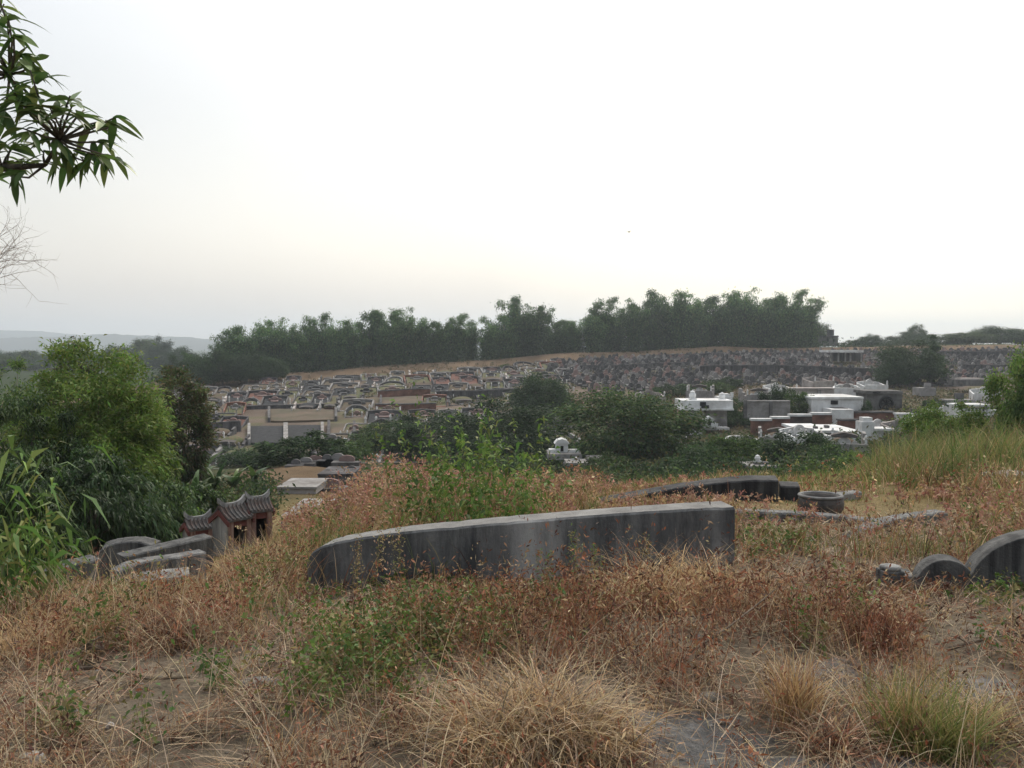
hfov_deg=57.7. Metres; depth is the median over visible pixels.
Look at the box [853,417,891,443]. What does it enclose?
pillar tomb
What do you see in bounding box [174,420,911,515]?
valley scrub
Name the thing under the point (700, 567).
grass tussock
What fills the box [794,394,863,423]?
tomb
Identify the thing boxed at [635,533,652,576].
seed stalk
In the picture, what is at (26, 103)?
broadleaf tree
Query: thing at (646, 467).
shrub
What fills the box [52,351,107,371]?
plain tree
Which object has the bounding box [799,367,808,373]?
row headstone
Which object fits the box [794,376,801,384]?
row headstone
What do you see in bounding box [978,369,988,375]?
row headstone
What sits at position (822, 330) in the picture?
ridge tree
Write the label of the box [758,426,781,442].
family grave
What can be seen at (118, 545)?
grave wall
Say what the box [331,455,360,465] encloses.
spur headstone
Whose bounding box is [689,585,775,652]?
dead branch
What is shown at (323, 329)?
bamboo clump
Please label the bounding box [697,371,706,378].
row headstone
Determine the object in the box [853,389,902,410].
wheel tomb
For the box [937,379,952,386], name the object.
row headstone
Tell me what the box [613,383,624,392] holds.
row headstone
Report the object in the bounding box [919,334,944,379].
conifer
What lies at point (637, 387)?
row headstone
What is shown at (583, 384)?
row headstone
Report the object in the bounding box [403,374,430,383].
hillside grave
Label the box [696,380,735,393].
shrub
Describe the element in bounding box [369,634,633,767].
grass tussock
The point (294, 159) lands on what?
sky
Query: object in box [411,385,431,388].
hillside grave
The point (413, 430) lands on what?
broad tree
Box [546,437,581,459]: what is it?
shrine grave
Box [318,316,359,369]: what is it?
bamboo clump
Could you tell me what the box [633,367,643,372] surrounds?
row headstone
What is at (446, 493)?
green weed
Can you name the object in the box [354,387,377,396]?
hillside grave
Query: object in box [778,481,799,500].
end block
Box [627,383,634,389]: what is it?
row headstone
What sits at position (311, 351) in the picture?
bamboo clump
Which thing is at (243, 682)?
stone
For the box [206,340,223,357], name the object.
bamboo clump
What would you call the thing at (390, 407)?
hillside grave
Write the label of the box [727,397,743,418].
shrub
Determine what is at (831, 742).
grass tussock
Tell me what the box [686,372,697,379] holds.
row headstone
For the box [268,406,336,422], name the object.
sloped plot
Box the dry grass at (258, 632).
[0,494,1023,767]
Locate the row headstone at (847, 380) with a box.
[843,377,853,384]
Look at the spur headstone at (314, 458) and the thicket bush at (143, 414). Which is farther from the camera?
the spur headstone at (314, 458)
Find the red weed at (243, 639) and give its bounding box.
[219,619,276,649]
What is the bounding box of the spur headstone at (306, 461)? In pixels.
[300,457,316,466]
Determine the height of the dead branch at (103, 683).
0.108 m
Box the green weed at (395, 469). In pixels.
[371,423,470,525]
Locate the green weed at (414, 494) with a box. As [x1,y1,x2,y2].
[363,447,453,528]
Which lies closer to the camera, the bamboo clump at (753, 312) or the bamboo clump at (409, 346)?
the bamboo clump at (409, 346)
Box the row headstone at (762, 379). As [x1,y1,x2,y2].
[757,376,766,383]
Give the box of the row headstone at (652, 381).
[650,376,655,383]
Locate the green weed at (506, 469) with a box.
[458,434,551,516]
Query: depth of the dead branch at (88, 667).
4.53 m
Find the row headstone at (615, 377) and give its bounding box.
[610,375,621,382]
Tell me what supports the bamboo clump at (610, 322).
on the ground at (700, 744)
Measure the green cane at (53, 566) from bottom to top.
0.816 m
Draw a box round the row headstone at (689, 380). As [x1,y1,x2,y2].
[685,378,691,383]
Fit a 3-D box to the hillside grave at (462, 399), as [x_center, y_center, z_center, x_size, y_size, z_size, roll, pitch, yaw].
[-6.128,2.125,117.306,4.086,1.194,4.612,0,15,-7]
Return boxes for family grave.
[635,390,665,404]
[686,384,713,397]
[727,435,766,439]
[738,388,771,401]
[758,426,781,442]
[762,382,797,393]
[778,424,834,449]
[802,375,834,387]
[818,430,868,453]
[833,383,859,395]
[856,379,887,388]
[873,419,883,426]
[880,419,916,433]
[927,405,948,414]
[969,387,1001,400]
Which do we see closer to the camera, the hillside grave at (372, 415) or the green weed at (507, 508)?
the green weed at (507, 508)
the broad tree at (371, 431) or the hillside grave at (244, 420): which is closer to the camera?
the broad tree at (371, 431)
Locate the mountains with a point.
(12, 333)
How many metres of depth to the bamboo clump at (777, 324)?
191.39 m
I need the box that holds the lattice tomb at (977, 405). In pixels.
[947,403,997,419]
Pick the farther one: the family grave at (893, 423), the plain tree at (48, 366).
the plain tree at (48, 366)
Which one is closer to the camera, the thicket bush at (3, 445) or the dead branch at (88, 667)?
the dead branch at (88, 667)
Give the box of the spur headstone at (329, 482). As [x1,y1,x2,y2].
[321,478,347,493]
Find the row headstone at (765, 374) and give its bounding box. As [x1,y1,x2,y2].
[762,372,773,379]
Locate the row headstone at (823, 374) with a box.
[819,372,828,379]
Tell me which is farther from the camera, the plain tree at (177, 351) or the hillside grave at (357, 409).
the plain tree at (177, 351)
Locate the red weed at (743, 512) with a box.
[712,492,761,535]
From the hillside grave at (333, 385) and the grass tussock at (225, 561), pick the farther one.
the hillside grave at (333, 385)
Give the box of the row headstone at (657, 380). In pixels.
[654,378,665,386]
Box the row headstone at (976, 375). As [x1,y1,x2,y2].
[973,373,988,378]
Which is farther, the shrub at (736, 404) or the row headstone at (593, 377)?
the row headstone at (593, 377)
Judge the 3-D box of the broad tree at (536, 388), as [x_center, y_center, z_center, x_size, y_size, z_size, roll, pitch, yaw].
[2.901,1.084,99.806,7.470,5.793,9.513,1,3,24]
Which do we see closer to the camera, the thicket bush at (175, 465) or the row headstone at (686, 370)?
the thicket bush at (175, 465)
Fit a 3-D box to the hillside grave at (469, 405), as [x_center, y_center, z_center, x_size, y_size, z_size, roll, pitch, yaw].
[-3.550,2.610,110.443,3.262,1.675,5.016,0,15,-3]
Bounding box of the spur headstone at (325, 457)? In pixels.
[316,454,333,466]
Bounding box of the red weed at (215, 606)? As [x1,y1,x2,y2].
[188,588,239,623]
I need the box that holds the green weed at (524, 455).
[456,416,561,517]
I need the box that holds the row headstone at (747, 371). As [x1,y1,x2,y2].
[743,369,754,377]
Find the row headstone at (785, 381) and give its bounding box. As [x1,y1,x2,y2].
[782,379,792,385]
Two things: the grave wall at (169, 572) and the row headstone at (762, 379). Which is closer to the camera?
the grave wall at (169, 572)
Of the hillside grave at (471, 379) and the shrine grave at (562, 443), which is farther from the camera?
the hillside grave at (471, 379)
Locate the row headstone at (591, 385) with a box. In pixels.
[588,382,599,391]
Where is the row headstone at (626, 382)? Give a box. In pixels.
[622,379,632,386]
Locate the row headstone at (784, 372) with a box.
[778,370,790,377]
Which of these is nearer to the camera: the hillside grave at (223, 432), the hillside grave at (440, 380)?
the hillside grave at (223, 432)
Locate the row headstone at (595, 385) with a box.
[591,383,603,392]
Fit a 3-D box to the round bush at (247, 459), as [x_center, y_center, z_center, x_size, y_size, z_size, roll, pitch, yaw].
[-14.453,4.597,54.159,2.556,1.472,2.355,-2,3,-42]
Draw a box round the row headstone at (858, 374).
[856,372,864,378]
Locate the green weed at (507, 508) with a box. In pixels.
[465,480,551,519]
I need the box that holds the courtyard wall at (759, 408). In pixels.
[743,400,790,418]
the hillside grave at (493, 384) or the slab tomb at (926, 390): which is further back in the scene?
the hillside grave at (493, 384)
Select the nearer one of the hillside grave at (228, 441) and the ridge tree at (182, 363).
the hillside grave at (228, 441)
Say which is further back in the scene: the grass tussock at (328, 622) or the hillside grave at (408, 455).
the hillside grave at (408, 455)
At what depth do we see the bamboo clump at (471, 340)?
175.76 m
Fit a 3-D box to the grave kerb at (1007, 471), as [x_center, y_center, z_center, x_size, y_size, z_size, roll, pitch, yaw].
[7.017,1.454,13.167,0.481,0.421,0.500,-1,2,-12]
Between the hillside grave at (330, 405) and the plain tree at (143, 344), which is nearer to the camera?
the hillside grave at (330, 405)
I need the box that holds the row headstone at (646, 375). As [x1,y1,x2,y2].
[643,371,651,380]
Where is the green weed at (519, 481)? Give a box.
[496,453,572,514]
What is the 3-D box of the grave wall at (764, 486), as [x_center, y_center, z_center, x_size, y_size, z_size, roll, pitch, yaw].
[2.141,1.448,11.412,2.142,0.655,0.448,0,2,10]
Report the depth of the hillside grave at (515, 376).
140.32 m
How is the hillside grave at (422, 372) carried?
on the ground at (700, 744)
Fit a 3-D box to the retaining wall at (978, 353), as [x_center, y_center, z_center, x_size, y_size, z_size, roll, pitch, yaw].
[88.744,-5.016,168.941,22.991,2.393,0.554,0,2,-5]
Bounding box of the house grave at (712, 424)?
[705,416,717,426]
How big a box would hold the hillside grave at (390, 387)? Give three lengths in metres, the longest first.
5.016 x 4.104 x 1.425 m
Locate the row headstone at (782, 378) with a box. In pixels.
[779,374,792,382]
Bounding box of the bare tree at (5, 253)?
[0,206,60,303]
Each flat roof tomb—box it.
[781,423,837,434]
[816,424,854,437]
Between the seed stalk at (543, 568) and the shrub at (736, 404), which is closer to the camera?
the seed stalk at (543, 568)
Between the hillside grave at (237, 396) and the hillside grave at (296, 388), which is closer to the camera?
the hillside grave at (237, 396)
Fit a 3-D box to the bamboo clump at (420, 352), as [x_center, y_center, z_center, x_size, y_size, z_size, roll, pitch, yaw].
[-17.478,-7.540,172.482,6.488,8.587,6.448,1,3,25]
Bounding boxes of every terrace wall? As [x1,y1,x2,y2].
[749,418,771,435]
[769,416,789,427]
[787,414,811,423]
[809,412,831,423]
[836,419,858,428]
[854,411,895,419]
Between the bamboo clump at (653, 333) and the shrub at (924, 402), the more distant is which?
the bamboo clump at (653, 333)
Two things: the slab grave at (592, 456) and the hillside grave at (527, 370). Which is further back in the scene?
the hillside grave at (527, 370)
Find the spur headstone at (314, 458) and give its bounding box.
[310,455,326,467]
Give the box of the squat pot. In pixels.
[797,491,843,513]
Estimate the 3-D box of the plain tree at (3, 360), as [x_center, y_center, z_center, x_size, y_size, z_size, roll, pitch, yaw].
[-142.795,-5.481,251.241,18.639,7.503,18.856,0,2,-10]
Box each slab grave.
[563,457,587,470]
[585,455,601,464]
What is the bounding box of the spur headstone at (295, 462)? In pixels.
[285,459,303,467]
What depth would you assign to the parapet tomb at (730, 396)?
88.32 m
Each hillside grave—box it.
[180,444,221,456]
[192,427,236,439]
[201,386,217,394]
[203,400,221,408]
[208,396,226,403]
[209,413,236,421]
[211,447,251,456]
[213,386,231,393]
[213,434,249,447]
[219,415,248,427]
[222,391,246,402]
[222,401,246,414]
[237,384,270,390]
[242,397,259,404]
[243,390,278,399]
[259,377,277,383]
[259,395,288,404]
[267,382,285,388]
[270,387,284,390]
[273,390,299,398]
[282,380,301,388]
[283,375,301,381]
[284,386,301,392]
[289,395,314,403]
[291,401,321,410]
[298,390,334,395]
[300,380,321,386]
[300,385,329,392]
[309,393,331,403]
[318,378,350,384]
[320,375,335,380]
[320,400,339,411]
[320,433,348,439]
[327,382,359,389]
[329,388,354,395]
[336,375,360,381]
[336,393,364,402]
[337,398,373,410]
[340,423,367,432]
[344,405,369,417]
[345,430,387,442]
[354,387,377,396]
[355,382,374,386]
[357,453,381,462]
[360,373,376,380]
[364,409,402,423]
[366,376,384,383]
[369,418,393,429]
[375,373,390,378]
[376,381,405,386]
[376,405,400,409]
[376,449,425,462]
[377,385,405,389]
[382,376,402,381]
[390,370,404,376]
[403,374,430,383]
[407,408,436,416]
[409,370,433,374]
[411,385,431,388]
[421,394,447,406]
[429,372,450,377]
[429,384,448,393]
[431,376,453,383]
[432,369,458,374]
[438,409,458,415]
[446,395,478,405]
[447,371,474,380]
[448,382,467,389]
[457,367,484,374]
[460,375,479,384]
[460,407,495,417]
[468,382,484,389]
[468,402,493,407]
[478,375,505,384]
[480,372,500,378]
[482,366,501,371]
[485,381,504,388]
[496,399,515,407]
[500,370,527,376]
[502,365,518,370]
[502,378,524,387]
[502,392,523,400]
[505,373,530,378]
[513,361,538,366]
[515,365,539,370]
[524,368,554,374]
[529,371,556,375]
[539,361,561,367]
[543,374,566,382]
[545,418,574,431]
[545,431,579,441]
[555,368,568,374]
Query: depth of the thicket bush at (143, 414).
19.73 m
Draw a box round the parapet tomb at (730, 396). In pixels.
[714,392,733,399]
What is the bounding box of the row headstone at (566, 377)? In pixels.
[562,374,572,381]
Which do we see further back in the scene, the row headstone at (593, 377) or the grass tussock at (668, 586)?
the row headstone at (593, 377)
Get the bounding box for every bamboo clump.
[181,351,195,369]
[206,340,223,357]
[209,323,268,364]
[243,324,272,366]
[249,316,289,366]
[272,323,307,372]
[287,324,324,370]
[302,311,340,369]
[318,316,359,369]
[344,320,371,366]
[354,307,388,365]
[369,309,405,365]
[386,305,430,363]
[413,321,428,362]
[417,319,453,362]
[434,313,469,361]
[462,319,482,360]
[476,323,503,359]
[478,311,522,357]
[490,294,556,356]
[515,302,556,355]
[540,324,561,353]
[550,320,568,352]
[554,320,576,352]
[560,319,589,352]
[577,314,607,351]
[585,297,619,351]
[610,305,626,351]
[614,298,656,351]
[627,299,669,350]
[644,288,691,349]
[662,288,704,348]
[688,297,715,347]
[701,294,727,346]
[705,292,752,346]
[721,286,765,347]
[749,298,769,347]
[757,297,797,347]
[774,288,817,347]
[792,296,828,347]
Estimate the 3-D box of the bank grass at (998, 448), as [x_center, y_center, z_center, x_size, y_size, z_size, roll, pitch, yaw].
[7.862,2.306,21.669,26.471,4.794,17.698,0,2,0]
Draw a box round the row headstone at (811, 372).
[807,369,818,376]
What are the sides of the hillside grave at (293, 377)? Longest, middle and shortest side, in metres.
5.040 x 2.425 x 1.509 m
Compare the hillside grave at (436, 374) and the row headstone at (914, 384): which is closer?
the row headstone at (914, 384)
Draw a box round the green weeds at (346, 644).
[16,500,1023,747]
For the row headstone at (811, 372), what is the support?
on the ground at (700, 744)
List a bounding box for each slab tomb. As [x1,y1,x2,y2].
[912,383,935,395]
[939,393,975,407]
[948,378,987,385]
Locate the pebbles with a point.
(722, 723)
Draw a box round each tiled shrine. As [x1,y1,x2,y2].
[179,508,212,537]
[208,494,254,556]
[244,489,274,542]
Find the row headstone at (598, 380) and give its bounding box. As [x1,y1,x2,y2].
[595,377,602,384]
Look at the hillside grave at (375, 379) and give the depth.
143.59 m
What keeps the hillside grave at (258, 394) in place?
on the ground at (700, 744)
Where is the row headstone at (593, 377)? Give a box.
[589,375,600,382]
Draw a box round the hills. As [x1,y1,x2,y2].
[0,334,907,349]
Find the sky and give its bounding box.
[0,0,1023,344]
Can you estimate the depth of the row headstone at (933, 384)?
120.62 m
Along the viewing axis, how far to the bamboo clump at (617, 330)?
187.73 m
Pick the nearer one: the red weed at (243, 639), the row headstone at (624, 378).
the red weed at (243, 639)
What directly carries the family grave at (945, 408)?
on the ground at (700, 744)
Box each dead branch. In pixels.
[36,670,106,694]
[54,656,189,679]
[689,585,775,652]
[948,629,1023,650]
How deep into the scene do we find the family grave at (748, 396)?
91.29 m
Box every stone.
[20,751,46,764]
[240,676,287,691]
[698,691,728,703]
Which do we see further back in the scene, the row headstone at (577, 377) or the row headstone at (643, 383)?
the row headstone at (577, 377)
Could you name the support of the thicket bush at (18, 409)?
on the ground at (700, 744)
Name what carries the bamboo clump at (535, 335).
on the ground at (700, 744)
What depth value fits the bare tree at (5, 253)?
6.09 m
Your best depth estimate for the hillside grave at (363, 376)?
149.19 m
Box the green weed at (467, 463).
[424,412,502,521]
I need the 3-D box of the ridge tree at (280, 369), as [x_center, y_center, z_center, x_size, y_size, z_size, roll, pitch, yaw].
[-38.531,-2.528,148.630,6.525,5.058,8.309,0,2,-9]
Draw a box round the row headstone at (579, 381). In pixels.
[575,379,585,385]
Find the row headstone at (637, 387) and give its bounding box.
[634,383,644,391]
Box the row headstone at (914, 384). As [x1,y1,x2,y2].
[906,382,916,386]
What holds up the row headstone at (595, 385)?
on the ground at (700, 744)
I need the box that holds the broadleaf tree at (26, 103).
[0,0,143,205]
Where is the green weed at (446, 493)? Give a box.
[423,465,498,521]
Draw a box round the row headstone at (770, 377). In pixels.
[767,376,777,381]
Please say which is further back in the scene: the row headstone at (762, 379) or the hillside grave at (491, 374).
the hillside grave at (491, 374)
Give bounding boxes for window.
[831,400,837,404]
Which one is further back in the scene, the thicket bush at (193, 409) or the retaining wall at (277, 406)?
the retaining wall at (277, 406)
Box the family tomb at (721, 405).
[675,390,733,434]
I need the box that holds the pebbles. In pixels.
[0,563,1022,767]
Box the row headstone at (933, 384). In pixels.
[928,379,938,385]
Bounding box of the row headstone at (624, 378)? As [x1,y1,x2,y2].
[620,376,630,385]
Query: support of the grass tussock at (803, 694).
on the ground at (700, 744)
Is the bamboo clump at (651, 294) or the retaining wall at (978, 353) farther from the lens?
the bamboo clump at (651, 294)
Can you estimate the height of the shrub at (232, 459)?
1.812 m
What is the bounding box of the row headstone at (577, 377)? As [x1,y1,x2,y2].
[574,375,583,383]
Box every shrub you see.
[176,445,237,453]
[210,447,258,467]
[330,433,378,461]
[582,449,632,470]
[618,461,665,478]
[651,383,686,397]
[660,443,741,473]
[673,383,707,392]
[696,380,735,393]
[708,376,743,387]
[709,429,769,464]
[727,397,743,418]
[727,412,749,426]
[752,438,785,462]
[757,383,791,400]
[760,429,838,459]
[781,384,813,413]
[801,439,844,459]
[858,399,872,410]
[921,397,954,406]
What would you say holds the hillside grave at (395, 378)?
on the ground at (700, 744)
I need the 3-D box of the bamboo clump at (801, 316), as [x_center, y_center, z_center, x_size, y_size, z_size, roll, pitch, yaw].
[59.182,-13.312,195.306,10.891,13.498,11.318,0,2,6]
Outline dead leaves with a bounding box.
[0,545,1023,767]
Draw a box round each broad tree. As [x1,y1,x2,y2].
[347,418,426,456]
[379,408,472,458]
[422,391,578,458]
[504,369,576,410]
[536,382,722,459]
[863,338,955,384]
[872,357,919,386]
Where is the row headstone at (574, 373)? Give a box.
[571,369,581,377]
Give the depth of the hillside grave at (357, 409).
108.47 m
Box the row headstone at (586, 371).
[582,369,591,375]
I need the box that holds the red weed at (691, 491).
[661,476,697,502]
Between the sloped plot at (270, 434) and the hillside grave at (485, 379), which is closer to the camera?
the sloped plot at (270, 434)
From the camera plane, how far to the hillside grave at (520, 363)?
163.41 m
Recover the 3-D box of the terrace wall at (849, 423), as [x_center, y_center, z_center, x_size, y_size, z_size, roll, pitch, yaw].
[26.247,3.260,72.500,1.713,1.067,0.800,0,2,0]
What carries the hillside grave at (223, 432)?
on the ground at (700, 744)
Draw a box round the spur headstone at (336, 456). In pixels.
[325,453,342,467]
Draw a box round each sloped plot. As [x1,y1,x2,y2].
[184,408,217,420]
[247,422,287,444]
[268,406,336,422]
[283,422,323,441]
[327,420,355,441]
[380,395,428,402]
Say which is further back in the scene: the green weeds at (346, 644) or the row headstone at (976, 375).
the row headstone at (976, 375)
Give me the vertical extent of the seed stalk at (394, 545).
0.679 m
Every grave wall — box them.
[33,554,100,591]
[95,536,160,578]
[111,549,205,582]
[116,533,212,569]
[132,567,189,582]
[307,501,734,592]
[600,475,777,505]
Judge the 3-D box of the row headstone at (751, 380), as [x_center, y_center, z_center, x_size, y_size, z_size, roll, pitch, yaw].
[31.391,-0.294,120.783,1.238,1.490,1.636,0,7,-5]
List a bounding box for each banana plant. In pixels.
[172,469,208,487]
[182,469,212,501]
[191,452,221,483]
[191,460,233,490]
[215,465,250,487]
[238,464,267,482]
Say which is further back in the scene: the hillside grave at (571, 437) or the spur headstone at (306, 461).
the hillside grave at (571, 437)
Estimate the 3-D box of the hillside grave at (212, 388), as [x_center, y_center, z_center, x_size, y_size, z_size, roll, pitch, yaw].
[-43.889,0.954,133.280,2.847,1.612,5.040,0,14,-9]
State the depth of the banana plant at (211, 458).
36.33 m
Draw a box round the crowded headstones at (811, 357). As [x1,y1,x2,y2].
[546,346,1023,372]
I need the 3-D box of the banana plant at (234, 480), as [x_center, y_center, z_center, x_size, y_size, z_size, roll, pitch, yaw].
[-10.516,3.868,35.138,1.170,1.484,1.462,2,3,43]
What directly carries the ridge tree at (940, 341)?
on the ground at (700, 744)
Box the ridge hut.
[816,330,838,345]
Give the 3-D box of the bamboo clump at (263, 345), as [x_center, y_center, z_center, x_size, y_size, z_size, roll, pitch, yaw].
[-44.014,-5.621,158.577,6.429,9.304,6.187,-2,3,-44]
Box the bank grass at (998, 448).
[410,407,1023,503]
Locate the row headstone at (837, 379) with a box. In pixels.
[834,377,845,384]
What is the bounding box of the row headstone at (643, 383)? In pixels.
[641,381,650,389]
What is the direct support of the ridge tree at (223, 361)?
on the ground at (700, 744)
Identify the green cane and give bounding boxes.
[0,435,50,622]
[0,441,116,615]
[0,451,84,605]
[0,515,81,623]
[1,507,81,599]
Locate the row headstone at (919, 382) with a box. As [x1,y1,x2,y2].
[915,378,927,385]
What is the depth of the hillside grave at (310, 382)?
140.16 m
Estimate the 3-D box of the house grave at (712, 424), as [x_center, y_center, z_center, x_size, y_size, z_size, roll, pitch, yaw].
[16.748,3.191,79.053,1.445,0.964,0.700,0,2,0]
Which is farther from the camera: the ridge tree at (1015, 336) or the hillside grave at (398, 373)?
the ridge tree at (1015, 336)
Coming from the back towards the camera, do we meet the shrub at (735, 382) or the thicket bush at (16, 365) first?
the shrub at (735, 382)
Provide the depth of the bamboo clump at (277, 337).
160.97 m
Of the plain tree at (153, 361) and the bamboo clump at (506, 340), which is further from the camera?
the plain tree at (153, 361)
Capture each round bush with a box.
[240,428,358,467]
[243,453,288,470]
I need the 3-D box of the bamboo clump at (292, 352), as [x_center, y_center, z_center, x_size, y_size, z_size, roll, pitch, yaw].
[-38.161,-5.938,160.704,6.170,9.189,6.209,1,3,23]
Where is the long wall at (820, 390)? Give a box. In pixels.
[785,387,834,396]
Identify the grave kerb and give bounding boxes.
[735,509,874,523]
[836,490,861,500]
[836,509,947,539]
[983,469,1023,482]
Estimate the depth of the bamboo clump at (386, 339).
165.80 m
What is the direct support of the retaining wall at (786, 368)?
on the ground at (700, 744)
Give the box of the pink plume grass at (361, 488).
[227,451,1023,561]
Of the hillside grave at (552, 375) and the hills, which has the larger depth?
the hills
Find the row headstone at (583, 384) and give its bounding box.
[580,381,588,386]
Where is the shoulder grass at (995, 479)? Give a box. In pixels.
[1,439,1023,604]
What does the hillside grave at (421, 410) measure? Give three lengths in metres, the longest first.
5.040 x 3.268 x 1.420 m
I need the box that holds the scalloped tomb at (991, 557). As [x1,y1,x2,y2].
[876,529,1023,592]
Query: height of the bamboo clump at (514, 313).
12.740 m
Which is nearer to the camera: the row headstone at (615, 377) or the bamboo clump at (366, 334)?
the row headstone at (615, 377)
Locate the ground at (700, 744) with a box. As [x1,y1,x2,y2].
[0,344,1023,767]
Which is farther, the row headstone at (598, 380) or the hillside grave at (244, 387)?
the hillside grave at (244, 387)
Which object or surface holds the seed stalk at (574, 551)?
on the ground at (700, 744)
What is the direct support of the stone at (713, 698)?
on the ground at (700, 744)
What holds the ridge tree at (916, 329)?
on the ground at (700, 744)
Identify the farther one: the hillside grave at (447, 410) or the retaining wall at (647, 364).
the retaining wall at (647, 364)
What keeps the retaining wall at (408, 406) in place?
on the ground at (700, 744)
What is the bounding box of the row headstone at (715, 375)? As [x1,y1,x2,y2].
[711,372,722,378]
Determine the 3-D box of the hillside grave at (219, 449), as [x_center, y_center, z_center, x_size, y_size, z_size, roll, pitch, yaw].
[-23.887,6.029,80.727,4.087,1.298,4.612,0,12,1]
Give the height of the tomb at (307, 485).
0.268 m
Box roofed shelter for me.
[819,350,863,361]
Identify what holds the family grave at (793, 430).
on the ground at (700, 744)
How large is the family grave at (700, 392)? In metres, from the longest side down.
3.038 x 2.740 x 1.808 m
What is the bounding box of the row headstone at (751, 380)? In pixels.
[747,375,760,385]
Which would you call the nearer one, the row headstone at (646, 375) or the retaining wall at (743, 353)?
the row headstone at (646, 375)
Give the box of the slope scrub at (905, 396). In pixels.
[147,333,1012,459]
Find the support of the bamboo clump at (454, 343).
on the ground at (700, 744)
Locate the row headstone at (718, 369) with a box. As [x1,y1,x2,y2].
[715,367,722,373]
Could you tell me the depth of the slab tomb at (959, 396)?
91.32 m
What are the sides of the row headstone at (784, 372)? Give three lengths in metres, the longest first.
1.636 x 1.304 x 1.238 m
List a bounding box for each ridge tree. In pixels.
[154,354,197,388]
[184,352,221,385]
[195,347,244,385]
[227,346,273,384]
[256,353,290,380]
[812,321,831,346]
[838,340,860,346]
[854,332,883,346]
[872,342,898,346]
[880,331,932,345]
[903,322,929,341]
[928,333,978,344]
[939,331,1002,344]
[967,325,1023,343]
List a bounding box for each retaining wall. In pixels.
[207,420,240,431]
[246,403,337,409]
[375,402,435,410]
[378,388,429,396]
[436,388,518,398]
[580,362,699,370]
[640,352,790,357]
[700,364,873,375]
[940,351,1021,356]
[959,364,1017,369]
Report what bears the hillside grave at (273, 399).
on the ground at (700, 744)
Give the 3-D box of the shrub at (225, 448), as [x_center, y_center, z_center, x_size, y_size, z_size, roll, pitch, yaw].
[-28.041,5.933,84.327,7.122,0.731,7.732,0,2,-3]
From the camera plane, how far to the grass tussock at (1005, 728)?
3.79 m
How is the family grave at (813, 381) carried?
on the ground at (700, 744)
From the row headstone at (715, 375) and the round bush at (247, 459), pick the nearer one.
the round bush at (247, 459)
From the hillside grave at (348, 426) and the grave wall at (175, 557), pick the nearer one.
the grave wall at (175, 557)
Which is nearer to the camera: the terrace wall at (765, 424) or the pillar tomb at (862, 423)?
the pillar tomb at (862, 423)
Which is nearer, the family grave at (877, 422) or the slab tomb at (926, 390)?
the family grave at (877, 422)
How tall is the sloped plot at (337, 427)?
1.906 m
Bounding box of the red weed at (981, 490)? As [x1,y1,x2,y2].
[954,478,1007,507]
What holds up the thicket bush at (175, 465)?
on the ground at (700, 744)
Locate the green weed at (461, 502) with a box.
[389,382,513,521]
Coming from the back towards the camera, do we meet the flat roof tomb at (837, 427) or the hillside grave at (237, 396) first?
the hillside grave at (237, 396)
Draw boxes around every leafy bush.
[832,449,860,467]
[886,398,996,447]
[977,341,1023,440]
[998,365,1023,436]
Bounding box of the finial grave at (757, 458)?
[740,454,776,472]
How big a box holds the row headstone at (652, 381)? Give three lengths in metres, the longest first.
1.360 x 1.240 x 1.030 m
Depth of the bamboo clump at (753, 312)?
191.91 m
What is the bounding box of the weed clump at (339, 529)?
[311,490,398,545]
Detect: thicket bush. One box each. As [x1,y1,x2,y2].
[0,333,184,551]
[0,355,54,453]
[0,378,29,460]
[0,386,97,524]
[0,439,181,555]
[0,454,107,578]
[35,336,108,432]
[98,410,187,490]
[113,475,204,540]
[154,364,223,485]
[182,483,229,514]
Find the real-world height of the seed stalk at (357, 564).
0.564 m
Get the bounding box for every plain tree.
[0,349,25,366]
[0,353,16,372]
[7,350,45,370]
[19,353,51,370]
[43,346,69,369]
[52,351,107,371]
[99,343,139,374]
[126,336,159,372]
[143,333,175,371]
[160,345,201,369]
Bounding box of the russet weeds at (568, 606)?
[0,490,1023,767]
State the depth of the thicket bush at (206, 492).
21.27 m
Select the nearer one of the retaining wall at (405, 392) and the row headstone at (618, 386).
the row headstone at (618, 386)
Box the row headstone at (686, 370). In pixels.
[682,368,693,374]
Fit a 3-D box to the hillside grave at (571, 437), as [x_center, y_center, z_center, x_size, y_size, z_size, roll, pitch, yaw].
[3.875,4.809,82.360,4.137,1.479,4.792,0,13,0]
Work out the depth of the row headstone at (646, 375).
133.01 m
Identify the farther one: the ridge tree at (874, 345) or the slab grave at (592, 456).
the ridge tree at (874, 345)
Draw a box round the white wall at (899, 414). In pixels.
[893,409,916,418]
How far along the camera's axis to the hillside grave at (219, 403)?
117.15 m
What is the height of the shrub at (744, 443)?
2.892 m
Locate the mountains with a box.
[0,330,81,337]
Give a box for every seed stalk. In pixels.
[348,530,367,593]
[369,491,389,591]
[383,509,406,591]
[535,548,553,590]
[564,523,586,586]
[590,544,604,577]
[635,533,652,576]
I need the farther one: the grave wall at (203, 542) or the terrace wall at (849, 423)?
the terrace wall at (849, 423)
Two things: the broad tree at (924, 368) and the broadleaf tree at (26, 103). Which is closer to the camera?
the broadleaf tree at (26, 103)
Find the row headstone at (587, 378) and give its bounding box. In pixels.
[584,376,591,383]
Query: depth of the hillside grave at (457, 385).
132.29 m
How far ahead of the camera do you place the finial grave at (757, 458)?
46.72 m
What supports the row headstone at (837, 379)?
on the ground at (700, 744)
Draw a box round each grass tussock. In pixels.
[0,593,141,670]
[17,572,221,631]
[70,581,278,671]
[183,530,307,584]
[303,593,385,650]
[359,618,720,767]
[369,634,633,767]
[467,645,704,767]
[576,533,768,634]
[610,533,813,604]
[719,685,926,767]
[738,633,860,732]
[816,654,995,767]
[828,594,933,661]
[836,651,1023,767]
[914,663,1023,762]

